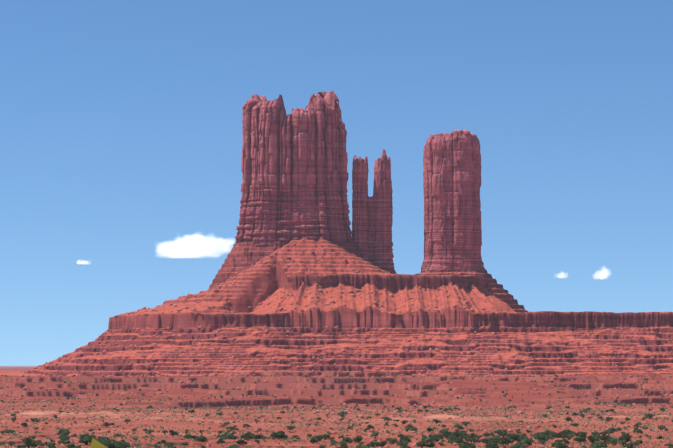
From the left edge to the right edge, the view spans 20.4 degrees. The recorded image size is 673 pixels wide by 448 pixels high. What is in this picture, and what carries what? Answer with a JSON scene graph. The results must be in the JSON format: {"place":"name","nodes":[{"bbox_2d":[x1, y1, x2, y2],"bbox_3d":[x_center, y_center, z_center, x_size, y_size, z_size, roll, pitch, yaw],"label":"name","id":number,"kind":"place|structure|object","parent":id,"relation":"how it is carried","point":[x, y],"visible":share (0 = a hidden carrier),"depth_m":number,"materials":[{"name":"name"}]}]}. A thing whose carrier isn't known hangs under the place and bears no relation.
{"place":"outdoors","nodes":[
{"label":"outdoors","id":0,"kind":"place"},
{"bbox_2d":[0,366,139,376],"bbox_3d":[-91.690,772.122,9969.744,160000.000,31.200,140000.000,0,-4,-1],"label":"ground","id":1,"kind":"structure","parent":0,"point":[14,368],"depth_m":7123.60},
{"bbox_2d":[0,236,672,376],"bbox_3d":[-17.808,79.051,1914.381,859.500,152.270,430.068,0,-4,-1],"label":"butte pedestal","id":2,"kind":"object","parent":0,"point":[366,325],"visible":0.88,"depth_m":1819.85,"materials":[{"name":"red stone"}]},
{"bbox_2d":[234,90,353,247],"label":"tower","id":3,"kind":"structure","parent":2,"relation":"on","point":[295,174],"depth_m":1981.28,"materials":[{"name":"red stone"}]},
{"bbox_2d":[29,239,672,375],"bbox_3d":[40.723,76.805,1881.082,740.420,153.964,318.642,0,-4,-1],"label":"talus boulders","id":4,"kind":"object","parent":2,"relation":"on","point":[302,310],"visible":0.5,"depth_m":1844.56,"materials":[{"name":"red stone"}]},
{"bbox_2d":[352,149,394,268],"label":"tower","id":5,"kind":"structure","parent":2,"relation":"on","point":[372,219],"depth_m":2002.08,"materials":[{"name":"red stone"}]},
{"bbox_2d":[421,130,484,272],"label":"tower","id":6,"kind":"structure","parent":2,"relation":"on","point":[452,166],"depth_m":1986.98,"materials":[{"name":"red stone"}]},
{"bbox_2d":[0,372,672,447],"bbox_3d":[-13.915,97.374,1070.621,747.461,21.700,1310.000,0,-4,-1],"label":"terrain","id":7,"kind":"structure","parent":0,"point":[272,386],"depth_m":1252.13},
{"bbox_2d":[4,429,15,432],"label":"shrub","id":8,"kind":"object","parent":7,"relation":"on","point":[9,431],"visible":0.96,"depth_m":637.43,"materials":[{"name":"green plant"}]},
{"bbox_2d":[23,437,36,447],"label":"shrub","id":9,"kind":"object","parent":7,"relation":"on","point":[28,441],"visible":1,"depth_m":485.13,"materials":[{"name":"green plant"}]},
{"bbox_2d":[58,429,69,434],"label":"shrub","id":10,"kind":"object","parent":7,"relation":"on","point":[63,431],"visible":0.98,"depth_m":629.06,"materials":[{"name":"green plant"}]},
{"bbox_2d":[58,434,69,439],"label":"shrub","id":11,"kind":"object","parent":7,"relation":"on","point":[65,436],"visible":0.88,"depth_m":534.86,"materials":[{"name":"green plant"}]},
{"bbox_2d":[60,438,70,444],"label":"shrub","id":12,"kind":"object","parent":7,"relation":"on","point":[63,440],"visible":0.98,"depth_m":517.79,"materials":[{"name":"green plant"}]},
{"bbox_2d":[66,443,75,447],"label":"shrub","id":13,"kind":"object","parent":7,"relation":"on","point":[71,445],"visible":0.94,"depth_m":488.51,"materials":[{"name":"green plant"}]},
{"bbox_2d":[79,434,96,444],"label":"shrub","id":14,"kind":"object","parent":7,"relation":"on","point":[87,437],"visible":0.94,"depth_m":517.15,"materials":[{"name":"green plant"}]},
{"bbox_2d":[91,438,106,447],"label":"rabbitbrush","id":15,"kind":"object","parent":7,"relation":"on","point":[95,443],"visible":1,"depth_m":3.80,"materials":[{"name":"yellow plant"}]},
{"bbox_2d":[97,436,109,441],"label":"shrub","id":16,"kind":"object","parent":7,"relation":"on","point":[102,438],"visible":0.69,"depth_m":513.32,"materials":[{"name":"green plant"}]},
{"bbox_2d":[100,440,109,444],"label":"shrub","id":17,"kind":"object","parent":7,"relation":"on","point":[103,442],"visible":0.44,"depth_m":476.76,"materials":[{"name":"green plant"}]},
{"bbox_2d":[104,443,120,447],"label":"shrub","id":18,"kind":"object","parent":7,"relation":"on","point":[112,444],"visible":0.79,"depth_m":463.54,"materials":[{"name":"green plant"}]},
{"bbox_2d":[117,442,130,447],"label":"shrub","id":19,"kind":"object","parent":7,"relation":"on","point":[123,444],"visible":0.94,"depth_m":476.67,"materials":[{"name":"green plant"}]},
{"bbox_2d":[169,430,177,435],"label":"shrub","id":20,"kind":"object","parent":7,"relation":"on","point":[173,433],"visible":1,"depth_m":635.36,"materials":[{"name":"green plant"}]},
{"bbox_2d":[197,435,206,441],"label":"shrub","id":21,"kind":"object","parent":7,"relation":"on","point":[203,438],"visible":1,"depth_m":558.74,"materials":[{"name":"green plant"}]},
{"bbox_2d":[216,439,224,443],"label":"shrub","id":22,"kind":"object","parent":7,"relation":"on","point":[219,441],"visible":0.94,"depth_m":539.30,"materials":[{"name":"green plant"}]},
{"bbox_2d":[220,434,230,439],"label":"shrub","id":23,"kind":"object","parent":7,"relation":"on","point":[224,437],"visible":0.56,"depth_m":569.39,"materials":[{"name":"green plant"}]},
{"bbox_2d":[223,434,236,438],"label":"shrub","id":24,"kind":"object","parent":7,"relation":"on","point":[231,436],"visible":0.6,"depth_m":570.09,"materials":[{"name":"green plant"}]},
{"bbox_2d":[227,444,239,447],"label":"shrub","id":25,"kind":"object","parent":7,"relation":"on","point":[234,446],"visible":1,"depth_m":464.48,"materials":[{"name":"green plant"}]},
{"bbox_2d":[236,439,246,444],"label":"shrub","id":26,"kind":"object","parent":7,"relation":"on","point":[240,441],"visible":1,"depth_m":527.16,"materials":[{"name":"green plant"}]},
{"bbox_2d":[240,433,249,438],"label":"shrub","id":27,"kind":"object","parent":7,"relation":"on","point":[244,435],"visible":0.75,"depth_m":589.76,"materials":[{"name":"green plant"}]},
{"bbox_2d":[244,435,252,440],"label":"shrub","id":28,"kind":"object","parent":7,"relation":"on","point":[248,437],"visible":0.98,"depth_m":553.07,"materials":[{"name":"green plant"}]},
{"bbox_2d":[271,431,285,438],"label":"shrub","id":29,"kind":"object","parent":7,"relation":"on","point":[279,434],"visible":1,"depth_m":570.36,"materials":[{"name":"green plant"}]},
{"bbox_2d":[311,435,322,441],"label":"shrub","id":30,"kind":"object","parent":7,"relation":"on","point":[318,437],"visible":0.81,"depth_m":579.38,"materials":[{"name":"green plant"}]},
{"bbox_2d":[321,434,330,438],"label":"shrub","id":31,"kind":"object","parent":7,"relation":"on","point":[325,436],"visible":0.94,"depth_m":608.32,"materials":[{"name":"green plant"}]},
{"bbox_2d":[0,397,672,447],"bbox_3d":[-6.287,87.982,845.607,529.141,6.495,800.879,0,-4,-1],"label":"desert shrubs","id":32,"kind":"object","parent":7,"relation":"on","point":[291,438],"visible":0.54,"depth_m":794.00,"materials":[{"name":"green plant"}]},
{"bbox_2d":[0,370,672,447],"bbox_3d":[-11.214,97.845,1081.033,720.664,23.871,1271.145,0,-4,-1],"label":"desert stones","id":33,"kind":"object","parent":7,"relation":"on","point":[301,417],"visible":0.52,"depth_m":995.74,"materials":[{"name":"red stone"}]},
{"bbox_2d":[0,370,672,409],"bbox_3d":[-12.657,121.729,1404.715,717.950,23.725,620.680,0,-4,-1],"label":"rocks","id":34,"kind":"object","parent":7,"relation":"on","point":[367,405],"visible":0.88,"depth_m":1346.19,"materials":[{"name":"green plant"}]},
{"bbox_2d":[338,441,346,444],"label":"shrub","id":35,"kind":"object","parent":7,"relation":"on","point":[342,443],"visible":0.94,"depth_m":541.19,"materials":[{"name":"green plant"}]},
{"bbox_2d":[342,437,351,441],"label":"shrub","id":36,"kind":"object","parent":7,"relation":"on","point":[346,439],"visible":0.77,"depth_m":573.62,"materials":[{"name":"green plant"}]},
{"bbox_2d":[352,436,362,441],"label":"shrub","id":37,"kind":"object","parent":7,"relation":"on","point":[356,438],"visible":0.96,"depth_m":581.72,"materials":[{"name":"green plant"}]},
{"bbox_2d":[355,445,368,447],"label":"shrub","id":38,"kind":"object","parent":7,"relation":"on","point":[361,446],"visible":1,"depth_m":457.05,"materials":[{"name":"green plant"}]},
{"bbox_2d":[366,441,375,446],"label":"shrub","id":39,"kind":"object","parent":7,"relation":"on","point":[372,443],"visible":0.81,"depth_m":531.71,"materials":[{"name":"green plant"}]},
{"bbox_2d":[375,441,386,446],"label":"shrub","id":40,"kind":"object","parent":7,"relation":"on","point":[381,443],"visible":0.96,"depth_m":538.30,"materials":[{"name":"green plant"}]},
{"bbox_2d":[385,438,396,442],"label":"shrub","id":41,"kind":"object","parent":7,"relation":"on","point":[391,440],"visible":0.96,"depth_m":569.10,"materials":[{"name":"green plant"}]},
{"bbox_2d":[396,439,407,447],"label":"shrub","id":42,"kind":"object","parent":7,"relation":"on","point":[403,443],"visible":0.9,"depth_m":497.31,"materials":[{"name":"green plant"}]},
{"bbox_2d":[398,434,410,440],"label":"shrub","id":43,"kind":"object","parent":7,"relation":"on","point":[403,437],"visible":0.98,"depth_m":577.77,"materials":[{"name":"green plant"}]},
{"bbox_2d":[416,440,426,447],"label":"shrub","id":44,"kind":"object","parent":7,"relation":"on","point":[422,443],"visible":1,"depth_m":500.52,"materials":[{"name":"green plant"}]},
{"bbox_2d":[421,435,429,441],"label":"shrub","id":45,"kind":"object","parent":7,"relation":"on","point":[425,438],"visible":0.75,"depth_m":565.82,"materials":[{"name":"green plant"}]},
{"bbox_2d":[426,442,434,447],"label":"shrub","id":46,"kind":"object","parent":7,"relation":"on","point":[431,444],"visible":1,"depth_m":500.38,"materials":[{"name":"green plant"}]},
{"bbox_2d":[428,437,438,441],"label":"shrub","id":47,"kind":"object","parent":7,"relation":"on","point":[432,439],"visible":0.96,"depth_m":563.85,"materials":[{"name":"green plant"}]},
{"bbox_2d":[432,433,442,439],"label":"shrub","id":48,"kind":"object","parent":7,"relation":"on","point":[438,436],"visible":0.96,"depth_m":589.24,"materials":[{"name":"green plant"}]},
{"bbox_2d":[442,431,451,435],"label":"shrub","id":49,"kind":"object","parent":7,"relation":"on","point":[446,432],"visible":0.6,"depth_m":618.50,"materials":[{"name":"green plant"}]},
{"bbox_2d":[451,431,462,436],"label":"shrub","id":50,"kind":"object","parent":7,"relation":"on","point":[457,433],"visible":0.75,"depth_m":590.95,"materials":[{"name":"green plant"}]},
{"bbox_2d":[453,424,462,429],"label":"shrub","id":51,"kind":"object","parent":7,"relation":"on","point":[458,426],"visible":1,"depth_m":694.64,"materials":[{"name":"green plant"}]},
{"bbox_2d":[455,438,462,443],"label":"shrub","id":52,"kind":"object","parent":7,"relation":"on","point":[459,441],"visible":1,"depth_m":555.27,"materials":[{"name":"green plant"}]},
{"bbox_2d":[459,442,474,447],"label":"shrub","id":53,"kind":"object","parent":7,"relation":"on","point":[466,445],"visible":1,"depth_m":458.87,"materials":[{"name":"green plant"}]},
{"bbox_2d":[470,433,479,437],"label":"shrub","id":54,"kind":"object","parent":7,"relation":"on","point":[474,435],"visible":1,"depth_m":599.83,"materials":[{"name":"green plant"}]},
{"bbox_2d":[481,438,495,443],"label":"shrub","id":55,"kind":"object","parent":7,"relation":"on","point":[484,440],"visible":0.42,"depth_m":513.65,"materials":[{"name":"green plant"}]},
{"bbox_2d":[485,442,498,447],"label":"shrub","id":56,"kind":"object","parent":7,"relation":"on","point":[492,445],"visible":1,"depth_m":461.14,"materials":[{"name":"green plant"}]},
{"bbox_2d":[487,438,499,444],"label":"shrub","id":57,"kind":"object","parent":7,"relation":"on","point":[493,440],"visible":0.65,"depth_m":507.93,"materials":[{"name":"green plant"}]},
{"bbox_2d":[498,431,507,436],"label":"shrub","id":58,"kind":"object","parent":7,"relation":"on","point":[503,434],"visible":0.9,"depth_m":616.45,"materials":[{"name":"green plant"}]},
{"bbox_2d":[499,436,510,447],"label":"shrub","id":59,"kind":"object","parent":7,"relation":"on","point":[505,440],"visible":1,"depth_m":497.04,"materials":[{"name":"green plant"}]},
{"bbox_2d":[508,434,519,440],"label":"shrub","id":60,"kind":"object","parent":7,"relation":"on","point":[514,437],"visible":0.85,"depth_m":549.53,"materials":[{"name":"green plant"}]},
{"bbox_2d":[519,438,531,447],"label":"shrub","id":61,"kind":"object","parent":7,"relation":"on","point":[527,441],"visible":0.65,"depth_m":496.62,"materials":[{"name":"green plant"}]},
{"bbox_2d":[517,437,533,442],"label":"shrub","id":62,"kind":"object","parent":7,"relation":"on","point":[523,439],"visible":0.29,"depth_m":504.10,"materials":[{"name":"green plant"}]},
{"bbox_2d":[534,435,545,440],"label":"shrub","id":63,"kind":"object","parent":7,"relation":"on","point":[540,437],"visible":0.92,"depth_m":538.80,"materials":[{"name":"green plant"}]},
{"bbox_2d":[549,431,556,437],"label":"shrub","id":64,"kind":"object","parent":7,"relation":"on","point":[553,433],"visible":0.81,"depth_m":605.92,"materials":[{"name":"green plant"}]},
{"bbox_2d":[551,441,565,447],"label":"shrub","id":65,"kind":"object","parent":7,"relation":"on","point":[557,444],"visible":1,"depth_m":468.25,"materials":[{"name":"green plant"}]},
{"bbox_2d":[561,438,570,443],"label":"shrub","id":66,"kind":"object","parent":7,"relation":"on","point":[565,440],"visible":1,"depth_m":520.23,"materials":[{"name":"green plant"}]},
{"bbox_2d":[562,429,572,433],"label":"shrub","id":67,"kind":"object","parent":7,"relation":"on","point":[566,431],"visible":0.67,"depth_m":631.65,"materials":[{"name":"green plant"}]},
{"bbox_2d":[573,437,583,442],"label":"shrub","id":68,"kind":"object","parent":7,"relation":"on","point":[577,439],"visible":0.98,"depth_m":534.00,"materials":[{"name":"green plant"}]},
{"bbox_2d":[575,431,586,437],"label":"shrub","id":69,"kind":"object","parent":7,"relation":"on","point":[581,434],"visible":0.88,"depth_m":556.52,"materials":[{"name":"green plant"}]},
{"bbox_2d":[587,435,599,442],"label":"shrub","id":70,"kind":"object","parent":7,"relation":"on","point":[591,438],"visible":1,"depth_m":528.21,"materials":[{"name":"green plant"}]},
{"bbox_2d":[589,441,607,447],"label":"shrub","id":71,"kind":"object","parent":7,"relation":"on","point":[598,444],"visible":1,"depth_m":460.67,"materials":[{"name":"green plant"}]},
{"bbox_2d":[597,435,610,441],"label":"shrub","id":72,"kind":"object","parent":7,"relation":"on","point":[604,438],"visible":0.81,"depth_m":533.95,"materials":[{"name":"green plant"}]},
{"bbox_2d":[606,437,617,442],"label":"shrub","id":73,"kind":"object","parent":7,"relation":"on","point":[609,440],"visible":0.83,"depth_m":521.89,"materials":[{"name":"green plant"}]},
{"bbox_2d":[618,435,630,442],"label":"shrub","id":74,"kind":"object","parent":7,"relation":"on","point":[627,438],"visible":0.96,"depth_m":517.23,"materials":[{"name":"green plant"}]},
{"bbox_2d":[622,442,634,447],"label":"shrub","id":75,"kind":"object","parent":7,"relation":"on","point":[629,445],"visible":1,"depth_m":476.76,"materials":[{"name":"green plant"}]},
{"bbox_2d":[633,427,641,433],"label":"shrub","id":76,"kind":"object","parent":7,"relation":"on","point":[637,430],"visible":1,"depth_m":658.96,"materials":[{"name":"green plant"}]},
{"bbox_2d":[0,0,672,365],"label":"sky","id":77,"kind":"structure","parent":0,"point":[121,137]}
]}

